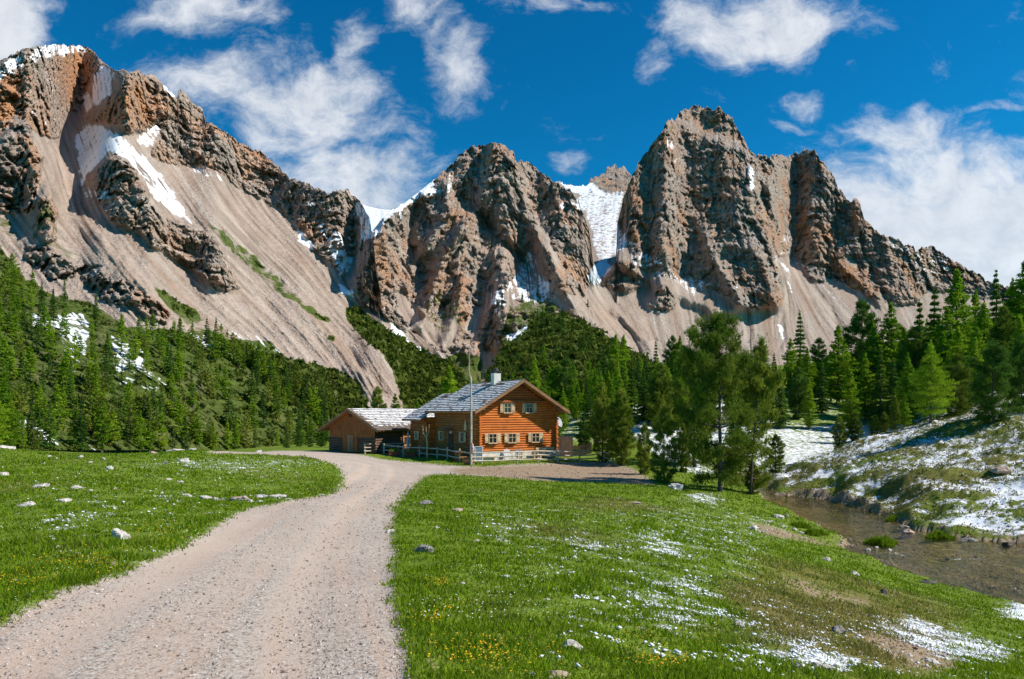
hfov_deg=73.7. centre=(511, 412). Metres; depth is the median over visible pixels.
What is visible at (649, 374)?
spruce
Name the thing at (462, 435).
window
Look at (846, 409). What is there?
larch
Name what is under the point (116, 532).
stone
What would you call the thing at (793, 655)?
snow remains
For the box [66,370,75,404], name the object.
larch
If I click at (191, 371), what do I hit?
spruce
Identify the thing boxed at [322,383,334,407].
stone pine
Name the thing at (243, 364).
spruce
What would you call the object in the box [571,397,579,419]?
larch
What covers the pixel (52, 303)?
spruce
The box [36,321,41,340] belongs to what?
spruce
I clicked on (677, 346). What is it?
larch
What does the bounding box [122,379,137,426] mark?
larch
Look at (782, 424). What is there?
spruce
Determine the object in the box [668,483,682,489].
stone
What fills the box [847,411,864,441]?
stone pine
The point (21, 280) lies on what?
stone pine
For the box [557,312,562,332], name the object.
spruce
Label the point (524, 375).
spruce
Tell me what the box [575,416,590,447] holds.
stone pine
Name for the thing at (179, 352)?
larch
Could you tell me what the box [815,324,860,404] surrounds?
larch
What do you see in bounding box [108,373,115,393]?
larch
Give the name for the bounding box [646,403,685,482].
stone pine
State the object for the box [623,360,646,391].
stone pine
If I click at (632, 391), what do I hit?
spruce
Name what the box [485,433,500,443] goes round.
window
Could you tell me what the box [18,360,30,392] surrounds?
spruce
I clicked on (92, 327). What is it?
larch
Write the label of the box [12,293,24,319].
larch
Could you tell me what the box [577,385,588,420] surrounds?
larch
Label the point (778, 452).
stone pine
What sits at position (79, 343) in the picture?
larch
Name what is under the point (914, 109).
sky
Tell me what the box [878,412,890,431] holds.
stone pine
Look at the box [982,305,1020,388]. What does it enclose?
stone pine
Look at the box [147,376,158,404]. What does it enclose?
larch
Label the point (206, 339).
spruce
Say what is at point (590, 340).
spruce
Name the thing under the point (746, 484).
stone pine
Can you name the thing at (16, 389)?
larch
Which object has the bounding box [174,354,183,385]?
larch
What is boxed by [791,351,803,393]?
larch
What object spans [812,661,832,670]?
stone
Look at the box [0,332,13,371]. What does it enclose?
larch
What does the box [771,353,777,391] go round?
spruce
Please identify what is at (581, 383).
stone pine
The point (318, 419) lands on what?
larch
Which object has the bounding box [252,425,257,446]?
spruce
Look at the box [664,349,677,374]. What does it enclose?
stone pine
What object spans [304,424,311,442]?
larch
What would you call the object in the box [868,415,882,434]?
stone pine
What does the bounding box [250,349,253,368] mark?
spruce
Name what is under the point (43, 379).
spruce
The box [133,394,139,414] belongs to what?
spruce
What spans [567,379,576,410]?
larch
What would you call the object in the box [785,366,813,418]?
stone pine
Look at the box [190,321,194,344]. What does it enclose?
spruce
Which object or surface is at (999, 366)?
stone pine
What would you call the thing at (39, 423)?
spruce
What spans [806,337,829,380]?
stone pine
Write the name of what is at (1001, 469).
stone
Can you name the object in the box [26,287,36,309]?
larch
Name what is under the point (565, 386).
spruce
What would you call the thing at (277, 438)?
larch
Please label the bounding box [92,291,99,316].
spruce
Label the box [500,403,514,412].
window
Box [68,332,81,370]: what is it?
larch
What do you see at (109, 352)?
spruce
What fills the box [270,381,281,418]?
larch
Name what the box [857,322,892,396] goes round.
larch
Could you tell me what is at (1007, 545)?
stone
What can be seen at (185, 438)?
spruce
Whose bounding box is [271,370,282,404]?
stone pine
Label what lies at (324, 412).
spruce
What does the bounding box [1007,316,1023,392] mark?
larch
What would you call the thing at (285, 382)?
spruce
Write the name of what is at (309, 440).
spruce
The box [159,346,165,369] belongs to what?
larch
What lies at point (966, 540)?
stone
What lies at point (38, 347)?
spruce
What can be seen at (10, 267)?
stone pine
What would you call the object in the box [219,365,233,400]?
larch
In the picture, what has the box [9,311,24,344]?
larch
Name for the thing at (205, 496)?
stone
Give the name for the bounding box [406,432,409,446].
parasol
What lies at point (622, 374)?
spruce
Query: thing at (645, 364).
spruce
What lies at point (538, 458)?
rail fence
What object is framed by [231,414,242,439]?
larch
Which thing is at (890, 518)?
grass tussock
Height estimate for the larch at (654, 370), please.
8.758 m
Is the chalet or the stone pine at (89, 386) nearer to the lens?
the chalet
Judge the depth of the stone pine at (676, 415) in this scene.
80.75 m
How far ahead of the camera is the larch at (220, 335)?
338.50 m
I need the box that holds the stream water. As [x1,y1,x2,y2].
[733,473,1023,594]
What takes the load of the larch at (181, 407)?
on the mountain at (129, 195)
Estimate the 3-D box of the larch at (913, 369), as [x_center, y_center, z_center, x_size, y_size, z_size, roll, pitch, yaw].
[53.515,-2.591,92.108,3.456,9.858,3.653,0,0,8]
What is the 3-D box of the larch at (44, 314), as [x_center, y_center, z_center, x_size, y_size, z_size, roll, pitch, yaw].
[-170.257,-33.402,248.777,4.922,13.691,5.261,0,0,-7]
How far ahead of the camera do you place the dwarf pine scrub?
342.30 m
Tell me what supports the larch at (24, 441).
on the mountain at (129, 195)
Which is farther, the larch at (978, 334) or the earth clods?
the larch at (978, 334)
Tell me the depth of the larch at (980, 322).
94.82 m
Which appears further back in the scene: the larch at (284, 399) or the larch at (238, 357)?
the larch at (238, 357)
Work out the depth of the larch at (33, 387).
190.05 m
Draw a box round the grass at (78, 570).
[0,418,1023,678]
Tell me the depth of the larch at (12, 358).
196.34 m
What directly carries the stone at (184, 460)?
on the ground at (222, 542)
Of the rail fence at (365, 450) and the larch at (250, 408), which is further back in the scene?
the larch at (250, 408)
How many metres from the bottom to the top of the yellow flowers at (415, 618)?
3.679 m
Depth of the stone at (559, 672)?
4.48 m
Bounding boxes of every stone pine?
[0,269,14,306]
[4,255,21,284]
[5,396,24,440]
[12,374,30,416]
[12,419,25,448]
[15,335,25,358]
[17,269,23,285]
[23,415,42,449]
[82,367,94,394]
[82,388,104,437]
[91,394,115,439]
[98,365,108,391]
[110,400,119,423]
[118,392,139,437]
[137,388,151,415]
[138,333,149,355]
[139,359,148,379]
[143,403,158,437]
[171,385,189,424]
[184,325,197,353]
[187,410,199,434]
[193,347,207,377]
[204,364,216,396]
[204,417,217,447]
[228,332,239,360]
[239,345,246,367]
[240,412,254,447]
[262,379,272,400]
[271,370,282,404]
[284,410,295,444]
[290,360,302,395]
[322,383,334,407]
[368,386,387,408]
[554,357,577,403]
[574,380,587,410]
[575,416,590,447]
[578,368,592,386]
[584,382,618,461]
[603,388,637,465]
[604,358,620,378]
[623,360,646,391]
[634,422,652,474]
[640,362,678,431]
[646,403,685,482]
[661,335,678,363]
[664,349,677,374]
[664,378,684,427]
[668,323,716,466]
[671,308,766,491]
[678,423,690,471]
[723,333,792,493]
[741,462,761,493]
[763,433,786,472]
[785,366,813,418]
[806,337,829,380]
[828,417,849,448]
[841,298,883,390]
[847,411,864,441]
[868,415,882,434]
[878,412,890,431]
[887,325,929,408]
[888,396,900,429]
[894,325,907,342]
[939,352,973,418]
[965,338,1023,422]
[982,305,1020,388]
[1000,333,1023,408]
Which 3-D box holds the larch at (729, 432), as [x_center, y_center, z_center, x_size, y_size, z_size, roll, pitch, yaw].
[19.349,2.881,59.936,1.834,6.580,2.013,0,0,41]
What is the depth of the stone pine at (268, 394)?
318.32 m
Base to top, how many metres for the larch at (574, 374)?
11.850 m
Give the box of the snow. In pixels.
[362,182,430,230]
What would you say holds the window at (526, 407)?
in the chalet
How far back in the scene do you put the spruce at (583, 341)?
325.52 m
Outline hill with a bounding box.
[485,312,649,382]
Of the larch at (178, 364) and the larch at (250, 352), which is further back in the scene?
the larch at (250, 352)
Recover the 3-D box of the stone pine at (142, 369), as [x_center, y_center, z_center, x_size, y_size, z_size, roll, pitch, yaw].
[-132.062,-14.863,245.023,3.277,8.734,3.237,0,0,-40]
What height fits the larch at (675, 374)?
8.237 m
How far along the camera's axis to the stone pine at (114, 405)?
200.89 m
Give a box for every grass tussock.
[790,520,810,528]
[802,526,829,536]
[863,533,899,548]
[885,515,897,521]
[924,529,955,540]
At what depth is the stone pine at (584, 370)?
113.16 m
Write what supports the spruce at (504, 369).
on the ground
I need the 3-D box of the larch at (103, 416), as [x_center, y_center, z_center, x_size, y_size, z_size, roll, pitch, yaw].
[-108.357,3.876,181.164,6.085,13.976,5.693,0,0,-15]
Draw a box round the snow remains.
[27,415,1023,674]
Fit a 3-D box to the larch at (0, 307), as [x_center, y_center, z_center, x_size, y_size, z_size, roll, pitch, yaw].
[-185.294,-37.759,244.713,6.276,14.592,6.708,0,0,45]
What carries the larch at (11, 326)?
on the mountain at (129, 195)
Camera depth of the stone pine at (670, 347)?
139.70 m
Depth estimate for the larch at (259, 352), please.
345.73 m
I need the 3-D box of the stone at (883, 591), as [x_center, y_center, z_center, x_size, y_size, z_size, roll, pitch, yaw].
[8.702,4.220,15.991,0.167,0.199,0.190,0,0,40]
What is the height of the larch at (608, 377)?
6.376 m
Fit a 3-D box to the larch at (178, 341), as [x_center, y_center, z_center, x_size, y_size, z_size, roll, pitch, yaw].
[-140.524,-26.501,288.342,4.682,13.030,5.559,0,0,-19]
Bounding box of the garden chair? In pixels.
[504,449,511,459]
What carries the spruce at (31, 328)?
on the ground
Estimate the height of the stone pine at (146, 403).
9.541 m
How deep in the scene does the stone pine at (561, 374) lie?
149.36 m
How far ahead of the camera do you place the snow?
1997.55 m
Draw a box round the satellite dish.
[558,417,562,426]
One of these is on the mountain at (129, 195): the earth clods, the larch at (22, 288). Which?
the larch at (22, 288)
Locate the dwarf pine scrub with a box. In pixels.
[0,249,654,450]
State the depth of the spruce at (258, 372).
329.28 m
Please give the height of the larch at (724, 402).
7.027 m
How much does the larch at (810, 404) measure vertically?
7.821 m
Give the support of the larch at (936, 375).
on the ground at (222, 542)
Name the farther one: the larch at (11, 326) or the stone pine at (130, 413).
the larch at (11, 326)
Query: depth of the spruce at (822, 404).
109.71 m
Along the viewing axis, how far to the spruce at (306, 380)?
349.03 m
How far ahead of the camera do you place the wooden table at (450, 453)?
60.99 m
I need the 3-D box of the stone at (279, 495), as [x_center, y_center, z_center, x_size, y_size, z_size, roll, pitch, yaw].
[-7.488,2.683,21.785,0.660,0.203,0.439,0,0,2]
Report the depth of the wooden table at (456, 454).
58.00 m
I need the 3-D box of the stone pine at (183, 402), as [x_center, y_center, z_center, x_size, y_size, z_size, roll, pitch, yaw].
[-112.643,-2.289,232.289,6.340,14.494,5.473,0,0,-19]
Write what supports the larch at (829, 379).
on the ground at (222, 542)
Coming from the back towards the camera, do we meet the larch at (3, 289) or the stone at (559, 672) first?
the larch at (3, 289)
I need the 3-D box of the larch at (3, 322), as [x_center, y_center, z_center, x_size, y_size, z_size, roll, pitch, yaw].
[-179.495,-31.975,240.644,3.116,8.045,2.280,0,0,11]
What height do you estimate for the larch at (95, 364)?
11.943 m
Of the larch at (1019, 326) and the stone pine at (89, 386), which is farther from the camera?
the stone pine at (89, 386)
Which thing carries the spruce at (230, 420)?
on the ground
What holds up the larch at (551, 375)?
on the ground at (222, 542)
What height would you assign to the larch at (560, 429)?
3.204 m
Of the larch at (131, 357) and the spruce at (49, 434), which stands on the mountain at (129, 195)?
the larch at (131, 357)
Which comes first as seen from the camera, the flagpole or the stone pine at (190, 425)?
the flagpole
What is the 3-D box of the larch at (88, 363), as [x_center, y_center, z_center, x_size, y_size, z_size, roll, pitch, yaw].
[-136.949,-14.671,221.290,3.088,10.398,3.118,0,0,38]
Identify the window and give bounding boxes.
[414,431,418,439]
[438,431,443,439]
[459,432,465,442]
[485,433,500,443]
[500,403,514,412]
[504,433,519,442]
[522,403,536,412]
[528,432,542,442]
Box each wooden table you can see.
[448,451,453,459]
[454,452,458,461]
[519,450,534,458]
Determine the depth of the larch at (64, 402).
183.52 m
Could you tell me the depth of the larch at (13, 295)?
260.21 m
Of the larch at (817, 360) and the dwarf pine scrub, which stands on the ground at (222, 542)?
the larch at (817, 360)
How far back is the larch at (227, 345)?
336.21 m
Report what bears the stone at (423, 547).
on the ground at (222, 542)
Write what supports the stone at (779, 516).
on the ground at (222, 542)
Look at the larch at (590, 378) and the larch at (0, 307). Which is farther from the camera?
the larch at (0, 307)
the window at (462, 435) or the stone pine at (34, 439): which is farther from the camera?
the stone pine at (34, 439)
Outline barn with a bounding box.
[317,408,434,452]
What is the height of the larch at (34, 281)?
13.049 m
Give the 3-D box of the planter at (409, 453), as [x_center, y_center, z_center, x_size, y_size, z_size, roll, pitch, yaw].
[-9.433,3.769,63.200,1.010,0.715,0.560,0,0,-11]
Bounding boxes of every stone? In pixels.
[0,445,15,448]
[17,501,35,506]
[32,483,49,487]
[59,498,71,501]
[70,485,84,488]
[111,528,130,538]
[177,458,189,461]
[199,495,211,498]
[228,495,248,500]
[266,494,286,496]
[414,544,433,552]
[418,500,432,504]
[548,670,570,678]
[564,639,582,649]
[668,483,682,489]
[733,620,744,626]
[748,525,758,529]
[772,514,783,518]
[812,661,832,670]
[831,625,847,633]
[880,589,887,594]
[898,525,909,528]
[901,529,914,536]
[919,579,937,583]
[921,657,937,663]
[960,538,978,542]
[990,466,1010,473]
[1001,542,1013,548]
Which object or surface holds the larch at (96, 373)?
on the mountain at (129, 195)
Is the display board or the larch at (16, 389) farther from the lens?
the larch at (16, 389)
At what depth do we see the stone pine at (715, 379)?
42.74 m
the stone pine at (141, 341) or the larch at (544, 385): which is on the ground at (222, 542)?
the larch at (544, 385)
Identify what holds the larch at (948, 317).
on the ground at (222, 542)
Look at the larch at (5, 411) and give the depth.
90.73 m
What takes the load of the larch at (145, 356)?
on the mountain at (129, 195)
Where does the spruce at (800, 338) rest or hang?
on the ground
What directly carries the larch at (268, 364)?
on the mountain at (129, 195)
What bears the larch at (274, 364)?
on the mountain at (129, 195)
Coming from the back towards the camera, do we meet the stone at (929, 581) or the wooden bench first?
the wooden bench
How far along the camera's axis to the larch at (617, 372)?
98.28 m
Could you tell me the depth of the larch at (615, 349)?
169.73 m
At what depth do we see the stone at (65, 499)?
16.69 m
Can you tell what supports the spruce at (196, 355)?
on the ground
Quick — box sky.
[0,0,1023,287]
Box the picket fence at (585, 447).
[573,442,591,454]
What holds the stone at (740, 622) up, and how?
on the ground at (222, 542)
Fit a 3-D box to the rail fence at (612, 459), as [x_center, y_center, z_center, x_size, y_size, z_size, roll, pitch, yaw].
[8.154,3.967,59.246,0.232,1.298,3.960,0,0,-10]
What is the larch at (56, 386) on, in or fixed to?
on the mountain at (129, 195)
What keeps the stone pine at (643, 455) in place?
on the ground
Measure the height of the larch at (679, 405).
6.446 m
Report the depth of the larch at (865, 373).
104.67 m
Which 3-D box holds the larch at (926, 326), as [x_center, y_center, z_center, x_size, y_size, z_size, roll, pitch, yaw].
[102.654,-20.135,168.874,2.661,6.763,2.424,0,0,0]
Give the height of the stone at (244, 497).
0.338 m
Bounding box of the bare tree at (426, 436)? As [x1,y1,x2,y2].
[423,430,428,457]
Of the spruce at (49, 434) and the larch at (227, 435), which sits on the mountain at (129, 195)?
the larch at (227, 435)
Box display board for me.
[474,446,482,463]
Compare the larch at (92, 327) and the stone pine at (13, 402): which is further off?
the larch at (92, 327)
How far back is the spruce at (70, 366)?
209.40 m
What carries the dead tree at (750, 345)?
on the ground at (222, 542)
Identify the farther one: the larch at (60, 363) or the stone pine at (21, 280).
the stone pine at (21, 280)
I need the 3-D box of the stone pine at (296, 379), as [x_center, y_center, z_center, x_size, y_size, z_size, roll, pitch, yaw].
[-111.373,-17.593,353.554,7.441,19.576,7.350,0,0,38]
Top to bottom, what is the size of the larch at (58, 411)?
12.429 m
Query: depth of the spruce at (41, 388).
189.44 m
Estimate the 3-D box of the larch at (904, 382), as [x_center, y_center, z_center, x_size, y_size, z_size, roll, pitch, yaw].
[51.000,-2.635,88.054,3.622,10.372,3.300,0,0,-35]
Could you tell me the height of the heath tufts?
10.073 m
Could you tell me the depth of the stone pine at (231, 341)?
338.36 m
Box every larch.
[0,277,7,295]
[0,293,6,321]
[0,311,6,331]
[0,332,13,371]
[0,366,14,398]
[0,378,25,446]
[0,400,13,445]
[5,303,14,328]
[5,345,20,384]
[6,291,17,313]
[7,252,16,268]
[8,264,19,294]
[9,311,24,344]
[9,322,14,336]
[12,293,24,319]
[12,385,19,405]
[15,349,26,378]
[17,419,27,448]
[19,282,27,304]
[21,343,36,383]
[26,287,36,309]
[27,269,38,295]
[28,304,34,321]
[29,383,36,402]
[31,383,44,419]
[40,302,51,337]
[40,314,55,348]
[40,397,51,426]
[44,327,55,360]
[44,408,59,444]
[50,381,58,408]
[53,352,76,393]
[53,388,68,432]
[57,388,71,423]
[58,358,64,379]
[59,307,70,337]
[59,310,65,329]
[59,347,75,371]
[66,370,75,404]
[66,408,79,445]
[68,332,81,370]
[74,398,79,419]
[76,334,85,356]
[85,352,93,378]
[86,398,96,422]
[87,352,100,383]
[89,318,94,335]
[89,334,97,358]
[89,377,101,407]
[91,367,101,395]
[92,401,114,452]
[99,388,108,408]
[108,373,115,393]
[108,409,121,442]
[112,315,128,352]
[112,356,118,374]
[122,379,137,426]
[125,342,136,370]
[127,327,141,359]
[132,411,149,451]
[136,316,143,338]
[141,316,151,346]
[143,345,150,370]
[144,419,155,451]
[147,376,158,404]
[148,311,157,339]
[154,408,169,450]
[155,324,161,348]
[157,327,169,356]
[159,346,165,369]
[165,369,176,393]
[165,383,180,418]
[169,321,176,341]
[172,397,188,442]
[174,315,186,348]
[174,335,184,361]
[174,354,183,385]
[175,348,183,375]
[187,379,197,408]
[190,401,204,445]
[206,420,218,449]
[208,326,222,361]
[213,364,219,389]
[215,323,226,352]
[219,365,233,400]
[221,420,231,449]
[222,330,231,359]
[230,420,240,448]
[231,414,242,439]
[234,342,242,367]
[246,341,256,366]
[248,395,255,415]
[249,404,258,430]
[252,341,265,368]
[261,351,267,375]
[264,355,276,381]
[270,357,279,384]
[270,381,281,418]
[274,427,279,445]
[281,387,288,408]
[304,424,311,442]
[305,388,314,408]
[308,385,321,417]
[313,409,324,442]
[387,393,400,408]
[432,366,460,398]
[528,355,543,389]
[538,344,548,367]
[539,379,551,396]
[544,362,564,401]
[550,377,560,413]
[557,388,570,430]
[557,415,564,435]
[567,366,577,408]
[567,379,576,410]
[568,389,577,419]
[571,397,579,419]
[572,384,581,401]
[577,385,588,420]
[584,358,592,379]
[587,369,595,398]
[589,371,598,399]
[591,371,608,410]
[601,371,608,387]
[604,379,618,429]
[605,370,611,391]
[607,333,619,373]
[612,358,621,386]
[613,374,633,421]
[617,334,629,369]
[618,362,636,404]
[637,358,642,375]
[651,358,657,375]
[668,335,685,375]
[671,379,685,430]
[672,367,683,397]
[721,391,738,417]
[723,412,737,469]
[781,338,797,393]
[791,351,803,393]
[800,348,815,393]
[801,378,818,429]
[810,350,824,379]
[811,361,818,394]
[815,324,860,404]
[818,350,840,401]
[836,368,862,429]
[853,352,877,421]
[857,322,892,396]
[872,302,901,394]
[887,327,915,392]
[891,353,921,425]
[895,362,920,419]
[897,393,913,426]
[903,339,959,422]
[922,319,930,336]
[924,305,958,395]
[927,269,988,350]
[927,331,950,406]
[939,326,968,408]
[942,327,970,394]
[943,326,954,367]
[961,326,994,401]
[961,336,989,404]
[964,289,985,344]
[968,302,994,385]
[993,277,1023,334]
[1006,260,1023,343]
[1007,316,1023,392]
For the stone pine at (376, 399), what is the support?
on the ground
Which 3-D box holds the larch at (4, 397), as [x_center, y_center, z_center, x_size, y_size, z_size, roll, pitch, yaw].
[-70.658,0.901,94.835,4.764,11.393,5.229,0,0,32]
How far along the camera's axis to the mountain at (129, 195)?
454.23 m
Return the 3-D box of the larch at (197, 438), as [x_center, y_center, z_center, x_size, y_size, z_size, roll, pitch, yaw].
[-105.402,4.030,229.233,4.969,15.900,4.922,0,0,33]
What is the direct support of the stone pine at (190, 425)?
on the mountain at (129, 195)
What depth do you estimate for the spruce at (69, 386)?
192.48 m
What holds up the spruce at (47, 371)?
on the ground
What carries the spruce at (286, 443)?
on the ground at (222, 542)
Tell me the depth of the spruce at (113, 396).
213.50 m
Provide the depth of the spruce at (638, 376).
106.00 m
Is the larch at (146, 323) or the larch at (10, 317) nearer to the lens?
the larch at (10, 317)
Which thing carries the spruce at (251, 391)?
on the ground
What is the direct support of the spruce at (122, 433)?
on the ground
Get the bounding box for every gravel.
[0,475,417,678]
[760,488,1023,603]
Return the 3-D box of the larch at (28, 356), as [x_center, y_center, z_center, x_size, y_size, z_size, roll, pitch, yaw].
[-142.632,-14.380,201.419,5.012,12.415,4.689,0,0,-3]
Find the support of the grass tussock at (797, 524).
on the ground at (222, 542)
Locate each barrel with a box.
[416,450,423,456]
[463,457,472,464]
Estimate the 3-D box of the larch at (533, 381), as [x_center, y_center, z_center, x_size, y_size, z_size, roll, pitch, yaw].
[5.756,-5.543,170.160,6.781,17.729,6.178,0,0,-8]
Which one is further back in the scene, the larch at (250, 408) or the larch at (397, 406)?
the larch at (250, 408)
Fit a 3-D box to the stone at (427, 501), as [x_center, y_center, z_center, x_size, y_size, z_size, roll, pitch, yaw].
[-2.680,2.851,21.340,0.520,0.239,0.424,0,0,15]
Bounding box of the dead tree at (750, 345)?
[749,321,754,353]
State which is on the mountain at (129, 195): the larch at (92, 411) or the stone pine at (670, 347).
the larch at (92, 411)
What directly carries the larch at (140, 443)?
on the mountain at (129, 195)
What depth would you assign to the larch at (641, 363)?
117.46 m
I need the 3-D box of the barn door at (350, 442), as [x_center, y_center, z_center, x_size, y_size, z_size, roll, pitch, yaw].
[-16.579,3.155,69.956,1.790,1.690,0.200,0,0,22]
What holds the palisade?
on the ground at (222, 542)
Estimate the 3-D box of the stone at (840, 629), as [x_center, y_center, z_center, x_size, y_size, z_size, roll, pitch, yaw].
[3.993,2.689,8.369,0.193,0.168,0.173,0,0,-12]
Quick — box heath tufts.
[762,393,1023,547]
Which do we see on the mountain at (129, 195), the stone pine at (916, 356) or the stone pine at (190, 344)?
the stone pine at (190, 344)
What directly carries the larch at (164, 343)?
on the mountain at (129, 195)
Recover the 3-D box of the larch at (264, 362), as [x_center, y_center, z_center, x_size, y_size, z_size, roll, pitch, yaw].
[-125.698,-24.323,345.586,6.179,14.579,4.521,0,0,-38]
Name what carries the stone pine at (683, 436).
on the ground
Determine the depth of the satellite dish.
62.15 m
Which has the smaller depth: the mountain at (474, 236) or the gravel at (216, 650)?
the gravel at (216, 650)
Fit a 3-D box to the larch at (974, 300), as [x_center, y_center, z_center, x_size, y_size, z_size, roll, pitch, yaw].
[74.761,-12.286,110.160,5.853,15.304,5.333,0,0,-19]
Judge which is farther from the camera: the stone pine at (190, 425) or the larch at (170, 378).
the larch at (170, 378)
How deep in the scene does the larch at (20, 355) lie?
201.84 m
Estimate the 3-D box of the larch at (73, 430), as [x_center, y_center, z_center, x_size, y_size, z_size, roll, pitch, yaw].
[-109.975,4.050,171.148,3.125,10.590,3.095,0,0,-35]
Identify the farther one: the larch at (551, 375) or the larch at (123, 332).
the larch at (123, 332)
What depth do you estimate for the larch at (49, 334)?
227.38 m
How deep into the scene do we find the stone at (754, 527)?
27.24 m
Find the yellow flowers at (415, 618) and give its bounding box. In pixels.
[0,484,720,672]
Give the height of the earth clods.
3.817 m
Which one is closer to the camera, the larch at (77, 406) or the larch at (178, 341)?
the larch at (77, 406)
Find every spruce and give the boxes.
[6,364,12,395]
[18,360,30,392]
[19,305,29,330]
[23,419,32,446]
[24,400,36,433]
[26,320,34,339]
[31,404,45,446]
[32,320,43,350]
[35,377,43,407]
[36,299,43,329]
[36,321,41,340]
[37,281,46,307]
[40,364,46,391]
[41,399,57,450]
[45,353,57,380]
[48,289,58,320]
[60,278,68,306]
[64,374,79,417]
[67,357,74,388]
[70,400,89,451]
[88,300,101,326]
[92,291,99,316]
[99,334,113,373]
[102,353,110,381]
[109,382,116,402]
[115,396,131,438]
[119,363,124,382]
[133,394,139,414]
[149,386,159,426]
[157,386,167,422]
[160,342,174,377]
[169,343,175,369]
[171,427,176,448]
[181,416,189,449]
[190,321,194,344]
[190,364,193,381]
[194,346,199,369]
[201,317,213,352]
[212,318,218,339]
[221,389,235,427]
[240,354,247,373]
[244,344,248,363]
[246,367,259,402]
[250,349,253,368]
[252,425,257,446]
[254,355,261,385]
[258,388,271,426]
[266,356,273,389]
[282,361,290,392]
[282,420,291,447]
[292,404,306,446]
[298,390,308,424]
[300,372,310,401]
[305,417,314,446]
[314,409,327,446]
[318,379,326,411]
[322,400,327,423]
[324,417,328,441]
[503,363,506,379]
[515,341,518,357]
[523,364,527,380]
[539,306,545,327]
[549,318,555,335]
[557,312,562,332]
[560,377,570,411]
[580,329,586,352]
[584,380,589,408]
[584,390,595,434]
[589,331,593,347]
[597,344,601,362]
[598,345,607,382]
[615,367,627,394]
[626,362,642,422]
[634,358,644,404]
[636,369,650,420]
[641,356,648,385]
[641,364,651,410]
[650,340,658,375]
[671,361,675,379]
[748,393,766,435]
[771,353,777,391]
[772,367,790,428]
[776,386,788,421]
[791,309,810,368]
[812,357,833,412]
[866,348,890,425]
[883,357,901,425]
[910,299,930,390]
[924,284,942,348]
[964,358,975,408]
[986,270,1003,327]
[999,338,1020,399]
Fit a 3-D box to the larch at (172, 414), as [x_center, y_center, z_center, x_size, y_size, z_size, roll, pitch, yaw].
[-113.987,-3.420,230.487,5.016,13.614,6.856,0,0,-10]
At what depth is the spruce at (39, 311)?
253.68 m
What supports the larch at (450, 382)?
on the ground at (222, 542)
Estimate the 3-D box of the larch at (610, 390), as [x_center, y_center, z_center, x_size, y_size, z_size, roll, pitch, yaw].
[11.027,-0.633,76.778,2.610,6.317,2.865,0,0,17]
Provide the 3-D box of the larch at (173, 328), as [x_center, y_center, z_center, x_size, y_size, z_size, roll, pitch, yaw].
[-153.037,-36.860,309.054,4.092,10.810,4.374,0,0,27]
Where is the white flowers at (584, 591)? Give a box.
[1,448,1023,678]
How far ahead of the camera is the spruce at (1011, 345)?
71.88 m
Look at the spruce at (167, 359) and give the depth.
259.80 m
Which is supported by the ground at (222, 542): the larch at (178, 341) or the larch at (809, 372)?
the larch at (809, 372)
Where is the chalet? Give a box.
[402,367,569,459]
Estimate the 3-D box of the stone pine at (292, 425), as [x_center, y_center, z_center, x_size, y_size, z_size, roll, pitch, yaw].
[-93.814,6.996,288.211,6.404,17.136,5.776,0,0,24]
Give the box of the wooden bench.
[536,447,556,458]
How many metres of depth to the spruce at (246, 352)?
348.55 m
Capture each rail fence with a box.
[364,443,410,453]
[383,443,472,462]
[472,448,601,464]
[602,451,613,464]
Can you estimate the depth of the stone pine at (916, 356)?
104.74 m
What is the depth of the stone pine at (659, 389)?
75.83 m
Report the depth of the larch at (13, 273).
292.98 m
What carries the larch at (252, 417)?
on the mountain at (129, 195)
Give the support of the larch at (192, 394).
on the mountain at (129, 195)
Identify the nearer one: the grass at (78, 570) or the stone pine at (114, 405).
the grass at (78, 570)
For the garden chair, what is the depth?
58.79 m
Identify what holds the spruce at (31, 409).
on the ground
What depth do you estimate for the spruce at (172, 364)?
272.41 m
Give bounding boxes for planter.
[388,449,399,455]
[404,450,415,457]
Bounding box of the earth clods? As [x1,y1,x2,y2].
[383,462,1022,662]
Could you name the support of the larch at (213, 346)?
on the mountain at (129, 195)
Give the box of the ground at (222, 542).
[0,328,1023,678]
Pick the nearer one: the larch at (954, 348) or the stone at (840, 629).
the stone at (840, 629)
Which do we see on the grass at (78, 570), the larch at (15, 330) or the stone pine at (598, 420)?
the stone pine at (598, 420)
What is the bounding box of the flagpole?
[468,347,473,464]
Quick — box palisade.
[556,436,572,456]
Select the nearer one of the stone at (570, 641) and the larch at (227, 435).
the stone at (570, 641)
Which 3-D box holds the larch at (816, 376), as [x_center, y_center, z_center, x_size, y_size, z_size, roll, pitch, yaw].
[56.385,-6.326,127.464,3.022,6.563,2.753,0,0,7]
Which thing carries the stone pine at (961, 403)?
on the ground
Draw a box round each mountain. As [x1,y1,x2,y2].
[0,43,453,449]
[372,142,668,383]
[558,164,631,278]
[601,104,1022,366]
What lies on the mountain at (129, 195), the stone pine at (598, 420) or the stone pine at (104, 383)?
the stone pine at (104, 383)
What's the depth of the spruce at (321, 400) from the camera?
351.61 m
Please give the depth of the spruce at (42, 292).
287.86 m
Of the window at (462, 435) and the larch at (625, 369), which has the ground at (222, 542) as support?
the larch at (625, 369)
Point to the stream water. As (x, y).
(843, 509)
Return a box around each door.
[343,435,357,451]
[448,434,453,449]
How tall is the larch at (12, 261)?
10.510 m
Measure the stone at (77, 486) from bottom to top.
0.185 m
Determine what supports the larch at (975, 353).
on the ground at (222, 542)
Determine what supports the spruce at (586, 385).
on the ground
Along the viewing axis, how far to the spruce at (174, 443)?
209.91 m
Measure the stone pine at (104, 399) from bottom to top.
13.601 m
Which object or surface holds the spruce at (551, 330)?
on the ground
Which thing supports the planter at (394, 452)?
on the ground at (222, 542)

